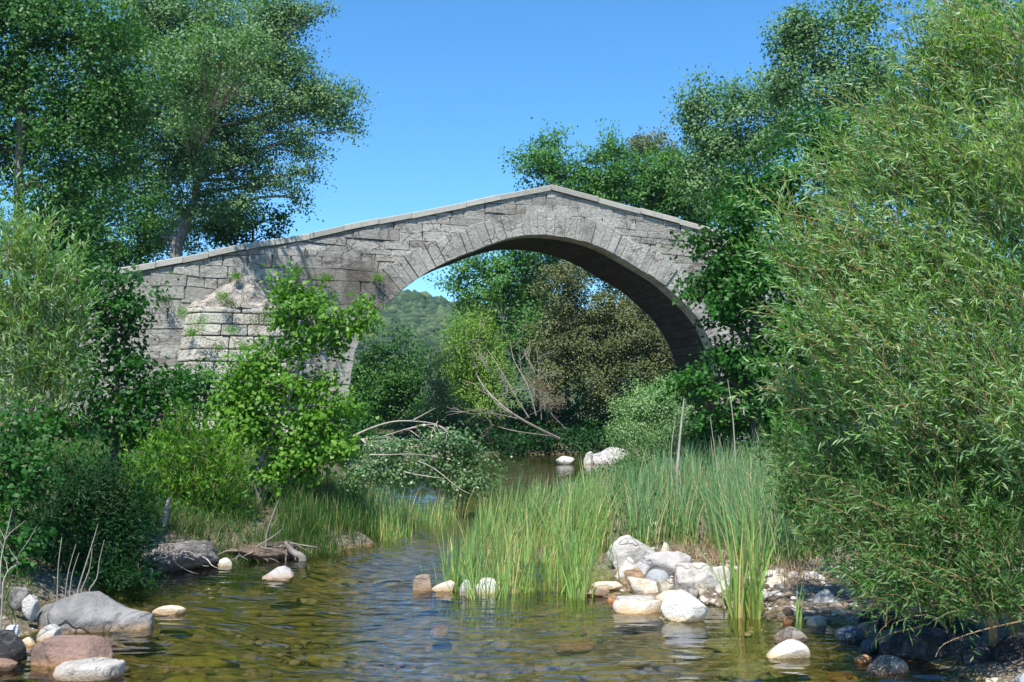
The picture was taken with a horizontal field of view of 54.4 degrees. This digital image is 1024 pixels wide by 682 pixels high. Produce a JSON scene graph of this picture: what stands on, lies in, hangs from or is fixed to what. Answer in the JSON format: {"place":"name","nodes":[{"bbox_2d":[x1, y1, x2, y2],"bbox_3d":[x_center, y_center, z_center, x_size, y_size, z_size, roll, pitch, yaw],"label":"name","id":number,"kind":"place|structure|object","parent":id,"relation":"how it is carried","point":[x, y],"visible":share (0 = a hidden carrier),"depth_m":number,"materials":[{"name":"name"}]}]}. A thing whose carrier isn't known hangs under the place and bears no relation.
{"place":"outdoors","nodes":[
{"label":"outdoors","id":0,"kind":"place"},
{"bbox_2d":[23,454,971,679],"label":"water","id":1,"kind":"structure","parent":0,"point":[546,464],"depth_m":14.10,"materials":[{"name":"liquid"}]},
{"bbox_2d":[53,657,125,681],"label":"rock","id":2,"kind":"object","parent":1,"relation":"on","point":[98,669],"visible":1,"depth_m":6.00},
{"bbox_2d":[152,605,185,618],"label":"rock","id":3,"kind":"object","parent":1,"relation":"on","point":[170,611],"visible":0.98,"depth_m":7.95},
{"bbox_2d":[262,566,293,587],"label":"rock","id":4,"kind":"object","parent":1,"relation":"on","point":[283,573],"visible":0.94,"depth_m":9.67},
{"bbox_2d":[412,574,431,601],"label":"rock","id":5,"kind":"object","parent":1,"relation":"on","point":[421,582],"visible":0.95,"depth_m":9.02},
{"bbox_2d":[432,580,454,598],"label":"rock","id":6,"kind":"object","parent":1,"relation":"on","point":[438,590],"visible":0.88,"depth_m":8.95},
{"bbox_2d":[475,578,497,605],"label":"rock","id":7,"kind":"object","parent":1,"relation":"on","point":[487,582],"visible":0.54,"depth_m":8.83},
{"bbox_2d":[446,302,568,444],"bbox_3d":[-0.147,1.276,36.535,4.727,5.545,4.001,0,-4,0],"label":"dead tree","id":8,"kind":"object","parent":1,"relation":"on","point":[503,407],"visible":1,"depth_m":36.39,"materials":[{"name":"brown plant"}]},
{"bbox_2d":[592,581,622,590],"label":"rock","id":9,"kind":"object","parent":1,"relation":"on","point":[612,585],"visible":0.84,"depth_m":9.01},
{"bbox_2d":[661,589,707,624],"bbox_3d":[1.354,2.074,7.773,0.349,0.259,0.249,-2,-5,27],"label":"boulder","id":10,"kind":"object","parent":1,"relation":"on","point":[680,607],"visible":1,"depth_m":7.68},
{"bbox_2d":[764,639,809,668],"bbox_3d":[1.823,2.073,6.598,0.300,0.185,0.178,0,-4,0],"label":"boulder","id":11,"kind":"object","parent":1,"relation":"on","point":[789,653],"visible":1,"depth_m":6.53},
{"bbox_2d":[867,655,908,681],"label":"rock","id":12,"kind":"object","parent":1,"relation":"on","point":[887,668],"visible":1,"depth_m":6.13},
{"bbox_2d":[0,406,1023,681],"bbox_3d":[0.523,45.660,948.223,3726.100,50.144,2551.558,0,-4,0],"label":"ground","id":13,"kind":"structure","parent":0,"point":[352,632],"depth_m":8.32,"materials":[{"name":"soil"}]},
{"bbox_2d":[0,658,17,674],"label":"rock","id":14,"kind":"object","parent":13,"relation":"on","point":[7,665],"visible":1,"depth_m":6.20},
{"bbox_2d":[0,629,26,664],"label":"boulder","id":15,"kind":"object","parent":13,"relation":"on","point":[12,646],"visible":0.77,"depth_m":6.51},
{"bbox_2d":[9,587,28,610],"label":"rock","id":16,"kind":"object","parent":13,"relation":"on","point":[17,595],"visible":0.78,"depth_m":7.44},
{"bbox_2d":[0,558,49,624],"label":"bank grass","id":17,"kind":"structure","parent":13,"relation":"on","point":[8,589],"depth_m":8.14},
{"bbox_2d":[22,594,38,622],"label":"rock","id":18,"kind":"object","parent":13,"relation":"on","point":[30,606],"visible":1,"depth_m":7.32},
{"bbox_2d":[0,399,75,574],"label":"shrub","id":19,"kind":"object","parent":13,"relation":"on","point":[15,469],"visible":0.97,"depth_m":8.47,"materials":[{"name":"green plant"}]},
{"bbox_2d":[36,624,61,643],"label":"rock","id":20,"kind":"object","parent":13,"relation":"on","point":[47,631],"visible":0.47,"depth_m":7.03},
{"bbox_2d":[0,159,113,545],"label":"willow","id":21,"kind":"object","parent":13,"relation":"on","point":[41,360],"visible":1,"depth_m":9.54,"materials":[{"name":"green plant"}]},
{"bbox_2d":[30,635,112,680],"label":"boulder","id":22,"kind":"object","parent":13,"relation":"on","point":[49,655],"visible":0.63,"depth_m":6.33,"materials":[{"name":"stone"}]},
{"bbox_2d":[0,437,182,606],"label":"shrub","id":23,"kind":"object","parent":13,"relation":"on","point":[87,516],"visible":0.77,"depth_m":9.37,"materials":[{"name":"green plant"}]},
{"bbox_2d":[36,591,154,653],"bbox_3d":[-3.140,2.139,7.511,0.870,0.520,0.529,1,-4,-10],"label":"boulder","id":24,"kind":"object","parent":13,"relation":"on","point":[98,613],"visible":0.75,"depth_m":7.35,"materials":[{"name":"stone"}]},
{"bbox_2d":[0,0,193,436],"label":"tree","id":25,"kind":"object","parent":13,"relation":"on","point":[102,94],"visible":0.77,"depth_m":24.13,"materials":[{"name":"green plant"}]},
{"bbox_2d":[9,156,185,268],"bbox_3d":[-15.919,-2.160,38.408,6.325,10.226,4.040,1,-4,-16],"label":"tree","id":26,"kind":"object","parent":13,"relation":"on","point":[125,257],"visible":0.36,"depth_m":38.09,"materials":[{"name":"green plant"}]},
{"bbox_2d":[2,239,204,478],"bbox_3d":[-5.582,0.288,13.566,2.851,3.439,1.492,0,-4,0],"label":"shrub","id":27,"kind":"object","parent":13,"relation":"on","point":[116,405],"visible":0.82,"depth_m":13.42,"materials":[{"name":"green plant"}]},
{"bbox_2d":[140,539,219,579],"bbox_3d":[-3.526,2.296,10.511,1.156,0.380,1.133,0,-4,0],"label":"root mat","id":28,"kind":"object","parent":13,"relation":"on","point":[196,556],"visible":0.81,"depth_m":10.16,"materials":[{"name":"stone"}]},
{"bbox_2d":[162,672,209,681],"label":"rock","id":29,"kind":"object","parent":13,"relation":"on","point":[196,677],"visible":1,"depth_m":6.70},
{"bbox_2d":[105,394,267,519],"bbox_3d":[-3.778,1.568,11.701,1.911,1.898,1.162,-1,-4,9],"label":"shrub","id":30,"kind":"object","parent":13,"relation":"on","point":[209,484],"visible":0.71,"depth_m":11.63,"materials":[{"name":"green plant"}]},
{"bbox_2d":[105,352,289,457],"bbox_3d":[-5.262,1.313,16.925,3.180,2.240,1.493,0,-4,0],"label":"shrub","id":31,"kind":"object","parent":13,"relation":"on","point":[201,384],"visible":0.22,"depth_m":16.75,"materials":[{"name":"green plant"}]},
{"bbox_2d":[115,466,284,568],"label":"bank grass","id":32,"kind":"structure","parent":13,"relation":"on","point":[233,513],"depth_m":11.34,"materials":[{"name":"plant"}]},
{"bbox_2d":[166,652,238,668],"bbox_3d":[-2.254,2.357,7.260,0.518,0.120,0.286,0,-4,0],"label":"rock","id":33,"kind":"object","parent":13,"relation":"on","point":[203,660],"visible":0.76,"depth_m":7.19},
{"bbox_2d":[56,0,381,262],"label":"tree","id":34,"kind":"object","parent":13,"relation":"on","point":[209,38],"visible":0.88,"depth_m":42.14,"materials":[{"name":"green plant"}]},
{"bbox_2d":[202,536,280,596],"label":"bank grass","id":35,"kind":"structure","parent":13,"relation":"on","point":[243,581],"depth_m":10.49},
{"bbox_2d":[190,189,297,251],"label":"tree","id":36,"kind":"object","parent":13,"relation":"on","point":[278,217],"visible":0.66,"depth_m":46.33,"materials":[{"name":"green plant"}]},
{"bbox_2d":[219,539,307,567],"bbox_3d":[-2.823,2.399,11.252,1.105,0.302,1.160,0,-4,0],"label":"root mound","id":37,"kind":"object","parent":13,"relation":"on","point":[276,550],"visible":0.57,"depth_m":10.88,"materials":[{"name":"wood"}]},
{"bbox_2d":[284,541,307,577],"bbox_3d":[-2.357,2.381,10.861,0.268,0.400,0.090,0,-4,0],"label":"driftwood","id":38,"kind":"object","parent":13,"relation":"on","point":[301,558],"visible":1,"depth_m":10.83,"materials":[{"name":"wood"}]},
{"bbox_2d":[278,620,314,627],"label":"rock","id":39,"kind":"object","parent":13,"relation":"on","point":[294,623],"visible":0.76,"depth_m":9.01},
{"bbox_2d":[196,260,402,505],"bbox_3d":[-2.756,0.680,12.762,2.768,3.435,1.256,0,-4,0],"label":"alder","id":40,"kind":"object","parent":13,"relation":"on","point":[301,449],"visible":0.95,"depth_m":12.67,"materials":[{"name":"green plant"}]},
{"bbox_2d":[306,638,329,649],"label":"rock","id":41,"kind":"object","parent":13,"relation":"on","point":[317,644],"visible":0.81,"depth_m":8.35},
{"bbox_2d":[228,469,419,569],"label":"bank grass","id":42,"kind":"structure","parent":13,"relation":"on","point":[306,522],"depth_m":12.05,"materials":[{"name":"plant"}]},
{"bbox_2d":[305,652,346,667],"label":"rock","id":43,"kind":"object","parent":13,"relation":"on","point":[317,660],"visible":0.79,"depth_m":7.70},
{"bbox_2d":[282,384,400,470],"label":"shrub","id":44,"kind":"object","parent":13,"relation":"on","point":[361,425],"visible":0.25,"depth_m":26.91,"materials":[{"name":"green plant"}]},
{"bbox_2d":[332,578,358,586],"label":"rock","id":45,"kind":"object","parent":13,"relation":"on","point":[348,583],"visible":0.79,"depth_m":10.82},
{"bbox_2d":[372,578,404,588],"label":"rock","id":46,"kind":"object","parent":13,"relation":"on","point":[391,581],"visible":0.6,"depth_m":10.88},
{"bbox_2d":[349,319,455,428],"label":"tree","id":47,"kind":"object","parent":13,"relation":"on","point":[395,387],"visible":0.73,"depth_m":45.47,"materials":[{"name":"green plant"}]},
{"bbox_2d":[358,472,472,549],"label":"reeds","id":48,"kind":"object","parent":13,"relation":"on","point":[398,525],"visible":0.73,"depth_m":13.91,"materials":[{"name":"plant"}]},
{"bbox_2d":[328,416,515,506],"bbox_3d":[-1.873,2.188,17.534,3.682,1.745,2.230,-2,-5,29],"label":"shrub","id":49,"kind":"object","parent":13,"relation":"on","point":[391,453],"visible":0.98,"depth_m":17.30,"materials":[{"name":"green plant"}]},
{"bbox_2d":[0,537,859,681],"bbox_3d":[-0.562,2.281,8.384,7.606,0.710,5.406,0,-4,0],"label":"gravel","id":50,"kind":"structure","parent":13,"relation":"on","point":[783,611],"depth_m":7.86,"materials":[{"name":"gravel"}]},
{"bbox_2d":[429,624,448,640],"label":"rock","id":51,"kind":"object","parent":13,"relation":"on","point":[438,632],"visible":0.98,"depth_m":8.08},
{"bbox_2d":[373,340,514,435],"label":"shrub","id":52,"kind":"object","parent":13,"relation":"on","point":[436,385],"visible":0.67,"depth_m":42.54,"materials":[{"name":"green plant"}]},
{"bbox_2d":[0,184,905,440],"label":"stone bridge","id":53,"kind":"structure","parent":13,"relation":"on","point":[616,245],"depth_m":36.71,"materials":[{"name":"stone"}]},
{"bbox_2d":[427,293,531,425],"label":"tree","id":54,"kind":"object","parent":13,"relation":"on","point":[491,383],"visible":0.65,"depth_m":46.62,"materials":[{"name":"green plant"}]},
{"bbox_2d":[0,424,1021,594],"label":"undergrowth","id":55,"kind":"object","parent":13,"relation":"on","point":[132,454],"visible":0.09,"depth_m":14.65,"materials":[{"name":"green plant"}]},
{"bbox_2d":[0,428,1023,626],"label":"ground grass","id":56,"kind":"structure","parent":13,"relation":"on","point":[70,444],"depth_m":12.52,"materials":[{"name":"plant"}]},
{"bbox_2d":[433,455,630,630],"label":"reeds","id":57,"kind":"object","parent":13,"relation":"on","point":[572,575],"visible":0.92,"depth_m":9.50,"materials":[{"name":"plant"}]},
{"bbox_2d":[423,250,658,405],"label":"tree","id":58,"kind":"object","parent":13,"relation":"on","point":[503,288],"visible":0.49,"depth_m":55.67,"materials":[{"name":"green plant"}]},
{"bbox_2d":[549,659,586,669],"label":"rock","id":59,"kind":"object","parent":13,"relation":"on","point":[560,664],"visible":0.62,"depth_m":7.35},
{"bbox_2d":[439,367,702,455],"bbox_3d":[2.498,3.428,41.743,12.050,4.844,8.384,0,-4,0],"label":"shrub","id":60,"kind":"object","parent":13,"relation":"on","point":[579,429],"visible":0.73,"depth_m":39.81,"materials":[{"name":"green plant"}]},
{"bbox_2d":[554,638,595,655],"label":"rock","id":61,"kind":"object","parent":13,"relation":"on","point":[568,647],"visible":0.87,"depth_m":7.73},
{"bbox_2d":[492,117,658,423],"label":"tree","id":62,"kind":"object","parent":13,"relation":"on","point":[549,167],"visible":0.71,"depth_m":52.37,"materials":[{"name":"green plant"}]},
{"bbox_2d":[511,258,679,425],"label":"tree","id":63,"kind":"object","parent":13,"relation":"on","point":[616,348],"visible":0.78,"depth_m":49.51,"materials":[{"name":"green plant"}]},
{"bbox_2d":[578,665,643,681],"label":"rock","id":64,"kind":"object","parent":13,"relation":"on","point":[607,673],"visible":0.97,"depth_m":7.07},
{"bbox_2d":[593,447,629,463],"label":"boulder","id":65,"kind":"object","parent":13,"relation":"on","point":[604,455],"visible":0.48,"depth_m":31.46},
{"bbox_2d":[493,450,737,545],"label":"reeds","id":66,"kind":"object","parent":13,"relation":"on","point":[611,491],"visible":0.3,"depth_m":14.26,"materials":[{"name":"plant"}]},
{"bbox_2d":[616,557,635,582],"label":"rock","id":67,"kind":"object","parent":13,"relation":"on","point":[628,563],"visible":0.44,"depth_m":9.48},
{"bbox_2d":[606,535,654,568],"bbox_3d":[1.243,2.227,10.094,0.591,0.523,0.294,2,-4,-23],"label":"boulder","id":68,"kind":"object","parent":13,"relation":"on","point":[625,547],"visible":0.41,"depth_m":9.96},
{"bbox_2d":[616,657,650,669],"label":"rock","id":69,"kind":"object","parent":13,"relation":"on","point":[639,663],"visible":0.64,"depth_m":7.37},
{"bbox_2d":[624,568,644,586],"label":"rock","id":70,"kind":"object","parent":13,"relation":"on","point":[636,572],"visible":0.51,"depth_m":9.20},
{"bbox_2d":[612,599,661,620],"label":"rock","id":71,"kind":"object","parent":13,"relation":"on","point":[648,609],"visible":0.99,"depth_m":8.00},
{"bbox_2d":[627,577,657,593],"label":"boulder","id":72,"kind":"object","parent":13,"relation":"on","point":[640,586],"visible":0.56,"depth_m":8.71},
{"bbox_2d":[595,362,703,460],"bbox_3d":[4.036,2.111,28.905,3.131,3.025,2.614,-3,-5,32],"label":"shrub","id":73,"kind":"object","parent":13,"relation":"on","point":[638,405],"visible":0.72,"depth_m":28.70,"materials":[{"name":"green plant"}]},
{"bbox_2d":[572,118,732,379],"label":"tree","id":74,"kind":"object","parent":13,"relation":"on","point":[665,203],"visible":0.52,"depth_m":53.13,"materials":[{"name":"green plant"}]},
{"bbox_2d":[635,648,674,668],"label":"rock","id":75,"kind":"object","parent":13,"relation":"on","point":[657,658],"visible":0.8,"depth_m":7.46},
{"bbox_2d":[622,120,688,376],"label":"tree","id":76,"kind":"object","parent":13,"relation":"on","point":[647,142],"visible":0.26,"depth_m":57.40,"materials":[{"name":"green plant"}]},
{"bbox_2d":[645,569,669,580],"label":"rock","id":77,"kind":"object","parent":13,"relation":"on","point":[656,574],"visible":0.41,"depth_m":8.91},
{"bbox_2d":[657,579,674,592],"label":"rock","id":78,"kind":"object","parent":13,"relation":"on","point":[664,585],"visible":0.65,"depth_m":8.69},
{"bbox_2d":[641,551,691,576],"bbox_3d":[1.498,2.184,9.603,0.519,0.301,0.257,0,-4,0],"label":"rock","id":79,"kind":"object","parent":13,"relation":"on","point":[667,561],"visible":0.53,"depth_m":9.53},
{"bbox_2d":[597,404,736,477],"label":"shrub","id":80,"kind":"object","parent":13,"relation":"on","point":[668,443],"visible":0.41,"depth_m":19.78,"materials":[{"name":"green plant"}]},
{"bbox_2d":[675,398,684,494],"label":"dead stalk","id":81,"kind":"object","parent":13,"relation":"on","point":[678,454],"visible":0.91,"depth_m":14.91,"materials":[{"name":"beige plant"}]},
{"bbox_2d":[674,562,712,589],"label":"boulder","id":82,"kind":"object","parent":13,"relation":"on","point":[689,574],"visible":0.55,"depth_m":8.82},
{"bbox_2d":[683,647,714,659],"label":"rock","id":83,"kind":"object","parent":13,"relation":"on","point":[695,653],"visible":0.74,"depth_m":7.40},
{"bbox_2d":[699,638,736,652],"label":"rock","id":84,"kind":"object","parent":13,"relation":"on","point":[717,645],"visible":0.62,"depth_m":7.48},
{"bbox_2d":[609,425,853,566],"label":"reeds","id":85,"kind":"object","parent":13,"relation":"on","point":[682,508],"visible":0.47,"depth_m":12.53,"materials":[{"name":"plant"}]},
{"bbox_2d":[685,462,786,636],"bbox_3d":[1.823,1.644,7.977,0.885,1.379,0.871,0,-4,0],"label":"reed clump","id":86,"kind":"object","parent":13,"relation":"on","point":[752,593],"visible":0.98,"depth_m":7.90,"materials":[{"name":"plant"}]},
{"bbox_2d":[659,60,816,221],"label":"tree","id":87,"kind":"object","parent":13,"relation":"on","point":[696,110],"visible":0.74,"depth_m":44.35,"materials":[{"name":"green plant"}]},
{"bbox_2d":[718,662,770,681],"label":"rock","id":88,"kind":"object","parent":13,"relation":"on","point":[750,672],"visible":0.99,"depth_m":6.78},
{"bbox_2d":[639,186,857,457],"bbox_3d":[4.437,-0.164,19.087,4.081,5.715,2.924,0,-4,0],"label":"tree","id":89,"kind":"object","parent":13,"relation":"on","point":[733,274],"visible":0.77,"depth_m":18.86,"materials":[{"name":"green plant"}]},
{"bbox_2d":[661,534,839,589],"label":"dry grass","id":90,"kind":"structure","parent":13,"relation":"on","point":[799,569],"depth_m":9.84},
{"bbox_2d":[697,389,846,567],"bbox_3d":[2.399,1.266,9.259,1.355,1.896,1.391,0,-4,0],"label":"willow","id":91,"kind":"object","parent":13,"relation":"on","point":[797,506],"visible":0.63,"depth_m":9.19,"materials":[{"name":"green plant"}]},
{"bbox_2d":[657,344,910,462],"bbox_3d":[5.412,1.758,20.510,5.060,3.518,2.504,0,-4,0],"label":"shrub","id":92,"kind":"object","parent":13,"relation":"on","point":[748,431],"visible":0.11,"depth_m":20.22,"materials":[{"name":"green plant"}]},
{"bbox_2d":[773,626,807,644],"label":"rock","id":93,"kind":"object","parent":13,"relation":"on","point":[786,633],"visible":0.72,"depth_m":7.03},
{"bbox_2d":[685,94,913,397],"bbox_3d":[7.166,-1.660,24.169,5.808,9.210,3.560,0,-4,0],"label":"tree","id":94,"kind":"object","parent":13,"relation":"on","point":[767,173],"visible":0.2,"depth_m":24.08,"materials":[{"name":"green plant"}]},
{"bbox_2d":[795,580,805,630],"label":"reed clump","id":95,"kind":"object","parent":13,"relation":"on","point":[797,626],"visible":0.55,"depth_m":7.26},
{"bbox_2d":[806,615,827,632],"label":"rock","id":96,"kind":"object","parent":13,"relation":"on","point":[816,624],"visible":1,"depth_m":7.51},
{"bbox_2d":[812,589,837,602],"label":"rock","id":97,"kind":"object","parent":13,"relation":"on","point":[824,595],"visible":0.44,"depth_m":8.05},
{"bbox_2d":[745,0,924,438],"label":"tree","id":98,"kind":"object","parent":13,"relation":"on","point":[806,39],"visible":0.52,"depth_m":36.49,"materials":[{"name":"green plant"}]},
{"bbox_2d":[822,671,857,681],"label":"rock","id":99,"kind":"object","parent":13,"relation":"on","point":[842,676],"visible":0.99,"depth_m":6.45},
{"bbox_2d":[834,626,865,647],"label":"rock","id":100,"kind":"object","parent":13,"relation":"on","point":[850,637],"visible":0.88,"depth_m":7.04,"materials":[{"name":"stone"}]},
{"bbox_2d":[853,654,871,667],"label":"rock","id":101,"kind":"object","parent":13,"relation":"on","point":[863,660],"visible":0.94,"depth_m":6.40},
{"bbox_2d":[709,0,1023,634],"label":"willow","id":102,"kind":"object","parent":13,"relation":"on","point":[927,156],"visible":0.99,"depth_m":6.60,"materials":[{"name":"green plant"}]},
{"bbox_2d":[856,620,878,634],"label":"rock","id":103,"kind":"object","parent":13,"relation":"on","point":[864,627],"visible":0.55,"depth_m":7.17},
{"bbox_2d":[860,638,878,657],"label":"rock","id":104,"kind":"object","parent":13,"relation":"on","point":[866,644],"visible":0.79,"depth_m":6.73,"materials":[{"name":"stone"}]},
{"bbox_2d":[857,608,905,629],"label":"rock","id":105,"kind":"object","parent":13,"relation":"on","point":[879,623],"visible":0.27,"depth_m":7.30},
{"bbox_2d":[772,361,1023,661],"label":"willow","id":106,"kind":"object","parent":13,"relation":"on","point":[950,514],"visible":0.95,"depth_m":6.14,"materials":[{"name":"green plant"}]},
{"bbox_2d":[877,620,1023,656],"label":"bare branch","id":107,"kind":"object","parent":106,"relation":"attached to","point":[957,637],"visible":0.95,"depth_m":5.79,"materials":[{"name":"brown plant"}]},
{"bbox_2d":[878,626,947,660],"bbox_3d":[2.708,2.067,6.628,0.508,0.317,0.349,0,-4,0],"label":"boulder","id":108,"kind":"object","parent":13,"relation":"on","point":[928,642],"visible":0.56,"depth_m":6.55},
{"bbox_2d":[839,0,1023,435],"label":"tree","id":109,"kind":"object","parent":13,"relation":"on","point":[922,95],"visible":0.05,"depth_m":22.19,"materials":[{"name":"green plant"}]},
{"bbox_2d":[902,609,982,636],"bbox_3d":[2.998,2.082,6.920,0.555,0.431,0.407,0,-4,0],"label":"boulder","id":110,"kind":"object","parent":13,"relation":"on","point":[959,629],"visible":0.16,"depth_m":6.80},
{"bbox_2d":[959,644,992,664],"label":"boulder","id":111,"kind":"object","parent":13,"relation":"on","point":[967,653],"visible":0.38,"depth_m":6.24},
{"bbox_2d":[990,633,1023,662],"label":"boulder","id":112,"kind":"object","parent":13,"relation":"on","point":[1008,648],"visible":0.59,"depth_m":6.12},
{"bbox_2d":[0,0,1023,339],"label":"sky","id":113,"kind":"structure","parent":0,"point":[459,82],"materials":[{"name":"blue"}]},
{"bbox_2d":[350,303,1023,409],"bbox_3d":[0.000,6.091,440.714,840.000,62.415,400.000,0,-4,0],"label":"hill","id":114,"kind":"structure","parent":0,"point":[523,386],"depth_m":302.51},
{"bbox_2d":[353,289,572,370],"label":"hillside wood","id":115,"kind":"object","parent":114,"relation":"on","point":[423,310],"visible":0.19,"depth_m":408.38,"materials":[{"name":"plant"}]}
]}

